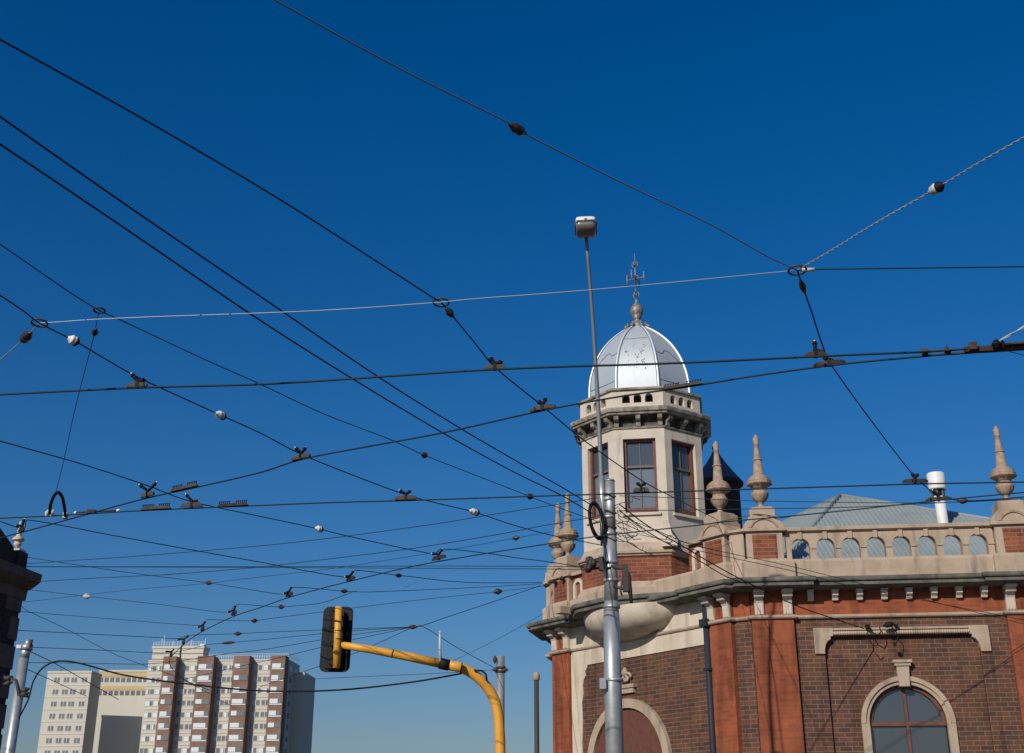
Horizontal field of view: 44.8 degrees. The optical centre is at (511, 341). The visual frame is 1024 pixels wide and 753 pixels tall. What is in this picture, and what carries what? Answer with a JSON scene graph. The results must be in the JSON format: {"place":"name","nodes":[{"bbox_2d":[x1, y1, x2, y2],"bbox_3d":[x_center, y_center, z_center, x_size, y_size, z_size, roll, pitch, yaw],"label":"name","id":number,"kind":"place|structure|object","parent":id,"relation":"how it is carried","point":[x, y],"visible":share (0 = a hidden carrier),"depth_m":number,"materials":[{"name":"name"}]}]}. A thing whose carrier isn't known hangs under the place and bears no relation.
{"place":"outdoors","nodes":[
{"label":"outdoors","id":0,"kind":"place"},
{"bbox_2d":[37,667,101,752],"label":"second apartment block","id":1,"kind":"structure","parent":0,"point":[68,721],"depth_m":308.07,"materials":[{"name":"concrete"}]},
{"bbox_2d":[92,670,147,752],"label":"wing building","id":2,"kind":"structure","parent":0,"point":[118,724],"depth_m":327.14,"materials":[{"name":"concrete"}]},
{"bbox_2d":[139,636,314,752],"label":"apartment block","id":3,"kind":"structure","parent":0,"point":[180,718],"depth_m":316.31,"materials":[{"name":"concrete"}]},
{"bbox_2d":[141,736,148,741],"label":"window","id":4,"kind":"structure","parent":3,"relation":"in","point":[143,738],"depth_m":314.95,"materials":[{"name":"grey glass"}]},
{"bbox_2d":[142,724,149,729],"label":"window","id":5,"kind":"structure","parent":3,"relation":"in","point":[145,726],"depth_m":316.02,"materials":[{"name":"grey glass"}]},
{"bbox_2d":[146,689,153,694],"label":"window","id":6,"kind":"structure","parent":3,"relation":"in","point":[148,691],"depth_m":319.28,"materials":[{"name":"grey glass"}]},
{"bbox_2d":[174,736,181,741],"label":"window","id":7,"kind":"structure","parent":3,"relation":"in","point":[176,738],"depth_m":314.41,"materials":[{"name":"grey glass"}]},
{"bbox_2d":[175,724,182,729],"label":"window","id":8,"kind":"structure","parent":3,"relation":"in","point":[178,726],"depth_m":315.48,"materials":[{"name":"grey glass"}]},
{"bbox_2d":[176,712,183,717],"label":"window","id":9,"kind":"structure","parent":3,"relation":"in","point":[179,714],"depth_m":316.56,"materials":[{"name":"grey glass"}]},
{"bbox_2d":[212,736,220,741],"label":"window","id":10,"kind":"structure","parent":3,"relation":"in","point":[215,738],"depth_m":313.72,"materials":[{"name":"grey glass"}]},
{"bbox_2d":[213,724,221,729],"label":"window","id":11,"kind":"structure","parent":3,"relation":"in","point":[216,726],"depth_m":314.83,"materials":[{"name":"grey glass"}]},
{"bbox_2d":[214,712,222,717],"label":"window","id":12,"kind":"structure","parent":3,"relation":"in","point":[217,714],"depth_m":315.95,"materials":[{"name":"grey glass"}]},
{"bbox_2d":[215,700,223,705],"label":"window","id":13,"kind":"structure","parent":3,"relation":"in","point":[218,702],"depth_m":316.99,"materials":[{"name":"grey glass"}]},
{"bbox_2d":[218,665,226,670],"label":"window","id":14,"kind":"structure","parent":3,"relation":"in","point":[222,667],"depth_m":320.30,"materials":[{"name":"grey glass"}]},
{"bbox_2d":[251,700,259,705],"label":"window","id":15,"kind":"structure","parent":3,"relation":"in","point":[254,702],"depth_m":316.41,"materials":[{"name":"grey glass"}]},
{"bbox_2d":[0,0,1023,752],"label":"sky","id":16,"kind":"structure","parent":0,"point":[789,128],"materials":[{"name":"blue"}]},
{"bbox_2d":[274,0,806,275],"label":"span wire","id":17,"kind":"object","parent":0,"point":[518,129],"visible":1,"depth_m":9.20,"materials":[{"name":"grey metal"}]},
{"bbox_2d":[797,137,1023,269],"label":"span wire","id":18,"kind":"object","parent":17,"relation":"attached to","point":[936,187],"visible":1,"depth_m":10.04,"materials":[{"name":"silver metal"}]},
{"bbox_2d":[797,270,1023,503],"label":"span wire","id":19,"kind":"object","parent":17,"relation":"attached to","point":[802,285],"visible":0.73,"depth_m":13.15,"materials":[{"name":"black metal"}]},
{"bbox_2d":[798,266,1023,271],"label":"span wire","id":20,"kind":"object","parent":17,"relation":"attached to","point":[808,269],"visible":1,"depth_m":11.45,"materials":[{"name":"black metal"}]},
{"label":"ground","id":21,"kind":"structure","parent":0,"visible":0},
{"bbox_2d":[3,639,32,752],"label":"silver pole","id":22,"kind":"object","parent":21,"relation":"on","point":[20,692],"visible":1,"depth_m":24.85,"materials":[{"name":"metal"}]},
{"bbox_2d":[28,669,86,696],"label":"span wire","id":23,"kind":"object","parent":22,"relation":"attached to","point":[56,682],"visible":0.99,"depth_m":28.16,"materials":[{"name":"grey metal"}]},
{"bbox_2d":[31,652,116,698],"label":"span wire","id":24,"kind":"object","parent":22,"relation":"attached to","point":[73,673],"visible":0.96,"depth_m":28.12,"materials":[{"name":"grey metal"}]},
{"bbox_2d":[33,628,392,652],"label":"span wire","id":25,"kind":"object","parent":22,"relation":"attached to","point":[229,642],"visible":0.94,"depth_m":29.26,"materials":[{"name":"grey metal"}]},
{"bbox_2d":[28,627,409,663],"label":"span wire","id":26,"kind":"object","parent":22,"relation":"attached to","point":[216,655],"visible":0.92,"depth_m":26.19,"materials":[{"name":"grey metal"}]},
{"bbox_2d":[19,660,460,717],"bbox_3d":[-5.312,6.812,24.367,9.222,1.120,0.474,-2,-22,5],"label":"black cable","id":27,"kind":"object","parent":22,"relation":"attached to","point":[227,687],"visible":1,"depth_m":24.50,"materials":[{"name":"black rubber"}]},
{"bbox_2d":[0,521,41,749],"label":"shaded building","id":28,"kind":"structure","parent":21,"relation":"on","point":[15,576],"depth_m":27.30,"materials":[{"name":"brick"}]},
{"bbox_2d":[23,608,235,708],"bbox_3d":[-9.574,8.368,32.204,0.080,1.306,10.409,-6,-23,15],"label":"span wire","id":29,"kind":"object","parent":28,"relation":"attached to","point":[122,657],"visible":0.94,"depth_m":31.41,"materials":[{"name":"grey metal"}]},
{"bbox_2d":[21,588,354,612],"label":"span wire","id":30,"kind":"object","parent":28,"relation":"attached to","point":[85,596],"visible":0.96,"depth_m":25.93,"materials":[{"name":"grey metal"}]},
{"bbox_2d":[20,556,541,594],"bbox_3d":[-4.457,5.133,26.537,12.181,1.564,5.415,6,-23,-14],"label":"span wire","id":31,"kind":"object","parent":28,"relation":"attached to","point":[344,591],"visible":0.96,"depth_m":25.69,"materials":[{"name":"grey metal"}]},
{"bbox_2d":[20,586,541,625],"bbox_3d":[-4.952,5.955,28.475,12.093,1.482,1.465,5,-22,-12],"label":"span wire","id":32,"kind":"object","parent":28,"relation":"attached to","point":[497,591],"visible":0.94,"depth_m":27.93,"materials":[{"name":"grey metal"}]},
{"bbox_2d":[27,532,547,601],"bbox_3d":[-5.167,4.475,23.881,14.317,0.410,0.088,-15,-26,33],"label":"span wire","id":33,"kind":"object","parent":28,"relation":"attached to","point":[515,537],"visible":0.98,"depth_m":22.60,"materials":[{"name":"grey metal"}]},
{"bbox_2d":[33,516,595,581],"bbox_3d":[-4.773,4.172,24.067,14.658,0.518,0.099,-13,-26,30],"label":"span wire","id":34,"kind":"object","parent":28,"relation":"attached to","point":[330,558],"visible":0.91,"depth_m":23.01,"materials":[{"name":"grey metal"}]},
{"bbox_2d":[0,355,930,537],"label":"trolley wire","id":35,"kind":"object","parent":28,"relation":"attached to","point":[921,356],"visible":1,"depth_m":13.28,"materials":[{"name":"black metal"}]},
{"bbox_2d":[16,518,25,532],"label":"wire hanger","id":36,"kind":"object","parent":35,"relation":"attached to","point":[21,529],"visible":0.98,"depth_m":18.24,"materials":[{"name":"metal"}]},
{"bbox_2d":[74,509,119,513],"bbox_3d":[-5.798,2.359,17.212,0.700,0.082,0.200,-5,-22,11],"label":"splice rod","id":37,"kind":"object","parent":35,"relation":"attached to","point":[90,511],"visible":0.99,"depth_m":17.22,"materials":[{"name":"metal"}]},
{"bbox_2d":[138,481,157,497],"bbox_3d":[-4.809,1.953,16.400,0.275,0.222,0.115,-8,-23,20],"label":"wire hanger","id":38,"kind":"object","parent":35,"relation":"attached to","point":[148,493],"visible":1,"depth_m":16.39,"materials":[{"name":"brown metal"}]},
{"bbox_2d":[170,480,197,491],"bbox_3d":[-4.223,1.864,16.006,0.522,0.072,0.032,-15,-27,33],"label":"toothed strip","id":39,"kind":"object","parent":35,"relation":"attached to","point":[181,487],"visible":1,"depth_m":15.98,"materials":[{"name":"brown metal"}]},
{"bbox_2d":[291,446,310,460],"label":"wire hanger","id":40,"kind":"object","parent":35,"relation":"attached to","point":[301,456],"visible":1,"depth_m":14.76,"materials":[{"name":"black metal"}]},
{"bbox_2d":[530,397,555,411],"bbox_3d":[0.323,0.657,13.082,0.297,0.152,0.072,-7,-23,17],"label":"wire hanger","id":41,"kind":"object","parent":35,"relation":"attached to","point":[542,406],"visible":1,"depth_m":13.07,"materials":[{"name":"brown metal"}]},
{"bbox_2d":[663,379,702,389],"bbox_3d":[1.710,0.427,12.407,0.421,0.056,0.032,-10,-24,24],"label":"toothed strip","id":42,"kind":"object","parent":35,"relation":"attached to","point":[678,385],"visible":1,"depth_m":12.39,"materials":[{"name":"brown metal"}]},
{"bbox_2d":[813,357,845,366],"bbox_3d":[3.027,0.187,11.852,0.304,0.106,0.065,-5,-22,12],"label":"wire hanger","id":43,"kind":"object","parent":35,"relation":"attached to","point":[828,361],"visible":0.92,"depth_m":11.84,"materials":[{"name":"metal"}]},
{"bbox_2d":[319,606,505,752],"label":"traffic signal","id":44,"kind":"object","parent":21,"relation":"on","point":[337,646],"visible":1,"depth_m":24.15,"materials":[{"name":"yellow paint"}]},
{"bbox_2d":[533,672,539,752],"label":"capped post","id":45,"kind":"object","parent":21,"relation":"on","point":[536,677],"visible":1,"depth_m":43.25,"materials":[{"name":"metal"}]},
{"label":"footpath","id":46,"kind":"structure","parent":0,"visible":0},
{"bbox_2d":[492,656,507,726],"bbox_3d":[-0.305,10.985,31.142,0.420,6.048,0.286,0,-22,0],"label":"short grey pole","id":47,"kind":"object","parent":46,"relation":"on","point":[500,669],"visible":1,"depth_m":32.00,"materials":[{"name":"metal"}]},
{"bbox_2d":[300,670,488,679],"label":"span wire","id":48,"kind":"object","parent":47,"relation":"attached to","point":[386,675],"visible":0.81,"depth_m":33.65,"materials":[{"name":"grey metal"}]},
{"bbox_2d":[418,626,493,667],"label":"span wire","id":49,"kind":"object","parent":47,"relation":"attached to","point":[455,646],"visible":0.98,"depth_m":29.70,"materials":[{"name":"grey metal"}]},
{"bbox_2d":[16,625,417,638],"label":"span wire","id":50,"kind":"object","parent":49,"relation":"attached to","point":[410,626],"visible":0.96,"depth_m":27.65,"materials":[{"name":"grey metal"}]},
{"bbox_2d":[177,635,189,643],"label":"wire hanger","id":51,"kind":"object","parent":50,"relation":"hanging from","point":[183,639],"visible":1,"depth_m":28.60,"materials":[{"name":"metal"}]},
{"bbox_2d":[181,492,1023,647],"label":"trolley wire","id":52,"kind":"object","parent":51,"relation":"hanging from","point":[626,533],"visible":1,"depth_m":18.18,"materials":[{"name":"grey metal"}]},
{"bbox_2d":[169,644,207,689],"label":"trolley wire","id":53,"kind":"object","parent":52,"relation":"attached to","point":[178,674],"visible":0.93,"depth_m":30.47,"materials":[{"name":"grey metal"}]},
{"bbox_2d":[227,604,236,615],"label":"wire hanger","id":54,"kind":"object","parent":52,"relation":"attached to","point":[234,610],"visible":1,"depth_m":24.95,"materials":[{"name":"metal"}]},
{"bbox_2d":[283,586,292,596],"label":"wire hanger","id":55,"kind":"object","parent":52,"relation":"attached to","point":[288,593],"visible":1,"depth_m":23.05,"materials":[{"name":"metal"}]},
{"bbox_2d":[344,570,354,580],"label":"wire hanger","id":56,"kind":"object","parent":52,"relation":"attached to","point":[350,577],"visible":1,"depth_m":21.62,"materials":[{"name":"metal"}]},
{"bbox_2d":[926,489,951,501],"bbox_3d":[5.693,2.054,16.580,0.336,0.169,0.065,-3,-22,8],"label":"wire hanger","id":57,"kind":"object","parent":52,"relation":"attached to","point":[938,495],"visible":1,"depth_m":16.57,"materials":[{"name":"metal"}]},
{"bbox_2d":[187,628,406,678],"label":"span wire","id":58,"kind":"object","parent":49,"relation":"attached to","point":[292,654],"visible":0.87,"depth_m":30.30,"materials":[{"name":"grey metal"}]},
{"bbox_2d":[260,629,407,686],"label":"span wire","id":59,"kind":"object","parent":49,"relation":"attached to","point":[318,666],"visible":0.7,"depth_m":30.64,"materials":[{"name":"grey metal"}]},
{"bbox_2d":[420,585,540,625],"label":"span wire","id":60,"kind":"object","parent":49,"relation":"attached to","point":[478,606],"visible":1,"depth_m":28.95,"materials":[{"name":"grey metal"}]},
{"bbox_2d":[526,253,1023,752],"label":"corner building","id":61,"kind":"structure","parent":46,"relation":"on","point":[712,661],"depth_m":26.04,"materials":[{"name":"brown brick"}]},
{"bbox_2d":[0,519,541,582],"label":"span wire","id":62,"kind":"object","parent":61,"relation":"attached to","point":[398,575],"visible":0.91,"depth_m":20.93,"materials":[{"name":"grey metal"}]},
{"bbox_2d":[0,38,715,518],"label":"span wire","id":63,"kind":"object","parent":61,"relation":"attached to","point":[448,312],"visible":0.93,"depth_m":10.55,"materials":[{"name":"black metal"}]},
{"bbox_2d":[401,549,542,588],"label":"span wire","id":64,"kind":"object","parent":61,"relation":"attached to","point":[465,567],"visible":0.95,"depth_m":26.49,"materials":[{"name":"black metal"}]},
{"bbox_2d":[453,613,543,660],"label":"span wire","id":65,"kind":"object","parent":61,"relation":"attached to","point":[498,638],"visible":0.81,"depth_m":31.14,"materials":[{"name":"grey metal"}]},
{"bbox_2d":[586,444,608,524],"bbox_3d":[2.122,3.399,29.682,0.245,1.865,0.890,15,-26,-33],"label":"turret window","id":66,"kind":"structure","parent":61,"relation":"in","point":[593,453],"depth_m":29.92,"materials":[{"name":"brown"}]},
{"bbox_2d":[596,709,661,752],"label":"arched window","id":67,"kind":"structure","parent":61,"relation":"in","point":[639,734],"depth_m":27.54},
{"bbox_2d":[623,439,660,515],"bbox_3d":[3.024,3.192,29.169,0.890,1.865,0.245,-3,-22,8],"label":"turret window","id":68,"kind":"structure","parent":61,"relation":"in","point":[639,455],"depth_m":29.28,"materials":[{"name":"brown"}]},
{"bbox_2d":[671,440,701,520],"bbox_3d":[4.053,3.285,29.398,0.890,1.865,0.245,15,-26,-33],"label":"turret window","id":69,"kind":"structure","parent":61,"relation":"in","point":[682,454],"depth_m":29.52,"materials":[{"name":"brown"}]},
{"bbox_2d":[713,514,787,522],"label":"span wire","id":70,"kind":"object","parent":61,"relation":"attached to","point":[749,515],"visible":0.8,"depth_m":26.39,"materials":[{"name":"metal"}]},
{"bbox_2d":[620,516,1022,623],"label":"span wire","id":71,"kind":"object","parent":61,"relation":"attached to","point":[820,573],"visible":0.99,"depth_m":22.28,"materials":[{"name":"grey metal"}]},
{"bbox_2d":[619,521,1023,619],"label":"span wire","id":72,"kind":"object","parent":61,"relation":"attached to","point":[814,576],"visible":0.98,"depth_m":22.17,"materials":[{"name":"grey metal"}]},
{"bbox_2d":[861,659,959,752],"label":"arched window","id":73,"kind":"structure","parent":61,"relation":"in","point":[902,718],"depth_m":24.78,"materials":[{"name":"beige stone"}]},
{"label":"road","id":74,"kind":"structure","parent":0,"visible":0},
{"bbox_2d":[574,216,653,752],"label":"tram pole","id":75,"kind":"object","parent":74,"relation":"on","point":[610,682],"visible":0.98,"depth_m":19.92,"materials":[{"name":"metal"}]},
{"bbox_2d":[0,441,583,567],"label":"span wire","id":76,"kind":"object","parent":75,"relation":"attached to","point":[320,529],"visible":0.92,"depth_m":18.29,"materials":[{"name":"grey metal"}]},
{"bbox_2d":[431,548,445,560],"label":"wire hanger","id":77,"kind":"object","parent":76,"relation":"attached to","point":[439,556],"visible":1,"depth_m":20.02,"materials":[{"name":"metal"}]},
{"bbox_2d":[0,116,592,505],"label":"feeder cable","id":78,"kind":"object","parent":75,"relation":"attached to","point":[99,186],"visible":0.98,"depth_m":12.24,"materials":[{"name":"black metal"}]},
{"bbox_2d":[0,143,592,513],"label":"feeder cable","id":79,"kind":"object","parent":75,"relation":"attached to","point":[98,210],"visible":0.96,"depth_m":12.57,"materials":[{"name":"black metal"}]},
{"bbox_2d":[0,244,596,521],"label":"feeder cable","id":80,"kind":"object","parent":75,"relation":"attached to","point":[424,454],"visible":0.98,"depth_m":13.82,"materials":[{"name":"black metal"}]},
{"bbox_2d":[0,295,599,544],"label":"span wire","id":81,"kind":"object","parent":75,"relation":"attached to","point":[73,340],"visible":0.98,"depth_m":13.67,"materials":[{"name":"black metal"}]},
{"bbox_2d":[0,323,38,359],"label":"span wire","id":82,"kind":"object","parent":81,"relation":"attached to","point":[25,336],"visible":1,"depth_m":12.23,"materials":[{"name":"silver metal"}]},
{"bbox_2d":[127,372,147,387],"bbox_3d":[-3.749,0.388,12.440,0.207,0.172,0.054,0,-22,0],"label":"wire hanger","id":83,"kind":"object","parent":81,"relation":"hanging from","point":[137,383],"visible":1,"depth_m":12.41,"materials":[{"name":"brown metal"}]},
{"bbox_2d":[0,351,930,395],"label":"trolley wire","id":84,"kind":"object","parent":83,"relation":"hanging from","point":[568,366],"visible":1,"depth_m":11.96,"materials":[{"name":"black metal"}]},
{"bbox_2d":[484,356,504,370],"bbox_3d":[-0.167,0.210,11.958,0.199,0.143,0.054,0,-22,0],"label":"wire hanger","id":85,"kind":"object","parent":84,"relation":"attached to","point":[496,365],"visible":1,"depth_m":11.94,"materials":[{"name":"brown metal"}]},
{"bbox_2d":[805,340,826,355],"bbox_3d":[2.850,0.068,11.654,0.207,0.180,0.054,0,-22,0],"label":"wire hanger","id":86,"kind":"object","parent":84,"relation":"attached to","point":[816,352],"visible":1,"depth_m":11.63,"materials":[{"name":"metal"}]},
{"bbox_2d":[921,339,1023,355],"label":"wire frog","id":87,"kind":"object","parent":84,"relation":"attached to","point":[996,345],"visible":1,"depth_m":11.47,"materials":[{"name":"metal"}]},
{"bbox_2d":[999,326,1023,340],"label":"span wire","id":88,"kind":"object","parent":87,"relation":"attached to","point":[1011,334],"visible":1,"depth_m":11.41,"materials":[{"name":"silver metal"}]},
{"bbox_2d":[395,489,416,500],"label":"wire hanger","id":89,"kind":"object","parent":81,"relation":"hanging from","point":[405,497],"visible":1,"depth_m":16.52,"materials":[{"name":"brown metal"}]},
{"bbox_2d":[0,481,1023,518],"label":"trolley wire","id":90,"kind":"object","parent":89,"relation":"hanging from","point":[529,496],"visible":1,"depth_m":16.31,"materials":[{"name":"black metal"}]},
{"bbox_2d":[45,491,68,518],"bbox_3d":[-6.175,2.180,16.736,0.310,0.102,1.413,6,-23,-15],"label":"jumper loop","id":91,"kind":"object","parent":90,"relation":"attached to","point":[50,512],"visible":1,"depth_m":16.80,"materials":[{"name":"black rubber"}]},
{"bbox_2d":[56,311,99,490],"bbox_3d":[-5.309,1.025,14.909,0.074,0.787,5.664,9,-24,-21],"label":"drop cable","id":92,"kind":"object","parent":91,"relation":"attached to","point":[94,332],"visible":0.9,"depth_m":13.63,"materials":[{"name":"black metal"}]},
{"bbox_2d":[141,503,170,509],"bbox_3d":[-4.870,2.259,16.992,0.452,0.076,0.032,-5,-22,13],"label":"toothed strip","id":93,"kind":"object","parent":90,"relation":"attached to","point":[152,507],"visible":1,"depth_m":16.98,"materials":[{"name":"brown metal"}]},
{"bbox_2d":[180,493,202,507],"bbox_3d":[-4.356,2.164,16.901,0.302,0.205,0.057,0,-22,1],"label":"wire hanger","id":94,"kind":"object","parent":90,"relation":"attached to","point":[192,503],"visible":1,"depth_m":16.87,"materials":[{"name":"brown metal"}]},
{"bbox_2d":[217,500,247,506],"bbox_3d":[-3.784,2.196,16.834,0.453,0.076,0.032,-5,-23,13],"label":"toothed strip","id":95,"kind":"object","parent":90,"relation":"attached to","point":[244,503],"visible":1,"depth_m":16.82,"materials":[{"name":"metal"}]},
{"bbox_2d":[633,482,648,492],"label":"wire hanger","id":96,"kind":"object","parent":90,"relation":"attached to","point":[641,489],"visible":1,"depth_m":16.14,"materials":[{"name":"metal"}]},
{"bbox_2d":[902,473,927,483],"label":"wire hanger","id":97,"kind":"object","parent":90,"relation":"attached to","point":[914,480],"visible":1,"depth_m":15.72,"materials":[{"name":"metal"}]},
{"bbox_2d":[40,270,795,322],"bbox_3d":[-0.952,-0.414,11.732,7.212,0.286,0.034,-2,-22,4],"label":"span wire","id":98,"kind":"object","parent":81,"relation":"attached to","point":[421,303],"visible":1,"depth_m":11.71,"materials":[{"name":"silver metal"}]},
{"bbox_2d":[22,566,583,566],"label":"span wire","id":99,"kind":"object","parent":75,"relation":"attached to","point":[267,566],"visible":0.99,"depth_m":24.11,"materials":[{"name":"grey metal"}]},
{"bbox_2d":[26,497,596,563],"bbox_3d":[-4.721,3.780,24.055,14.438,0.508,0.082,-13,-25,29],"label":"span wire","id":100,"kind":"object","parent":75,"relation":"attached to","point":[325,538],"visible":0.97,"depth_m":23.23,"materials":[{"name":"grey metal"}]},
{"bbox_2d":[181,567,583,569],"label":"span wire","id":101,"kind":"object","parent":75,"relation":"attached to","point":[400,568],"visible":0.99,"depth_m":21.92,"materials":[{"name":"grey metal"}]},
{"bbox_2d":[618,526,730,548],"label":"span wire","id":102,"kind":"object","parent":75,"relation":"attached to","point":[674,540],"visible":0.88,"depth_m":22.91,"materials":[{"name":"grey metal"}]},
{"bbox_2d":[619,510,748,584],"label":"span wire","id":103,"kind":"object","parent":75,"relation":"attached to","point":[685,552],"visible":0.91,"depth_m":22.60,"materials":[{"name":"metal"}]},
{"bbox_2d":[619,504,864,628],"bbox_3d":[4.374,4.235,22.699,0.138,1.188,7.582,-20,-29,41],"label":"span wire","id":104,"kind":"object","parent":75,"relation":"attached to","point":[738,577],"visible":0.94,"depth_m":22.50,"materials":[{"name":"black metal"}]},
{"bbox_2d":[617,498,1023,510],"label":"span wire","id":105,"kind":"object","parent":75,"relation":"attached to","point":[809,508],"visible":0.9,"depth_m":18.90,"materials":[{"name":"grey metal"}]},
{"bbox_2d":[628,496,1017,502],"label":"span wire","id":106,"kind":"object","parent":75,"relation":"attached to","point":[788,501],"visible":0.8,"depth_m":19.62,"materials":[{"name":"grey metal"}]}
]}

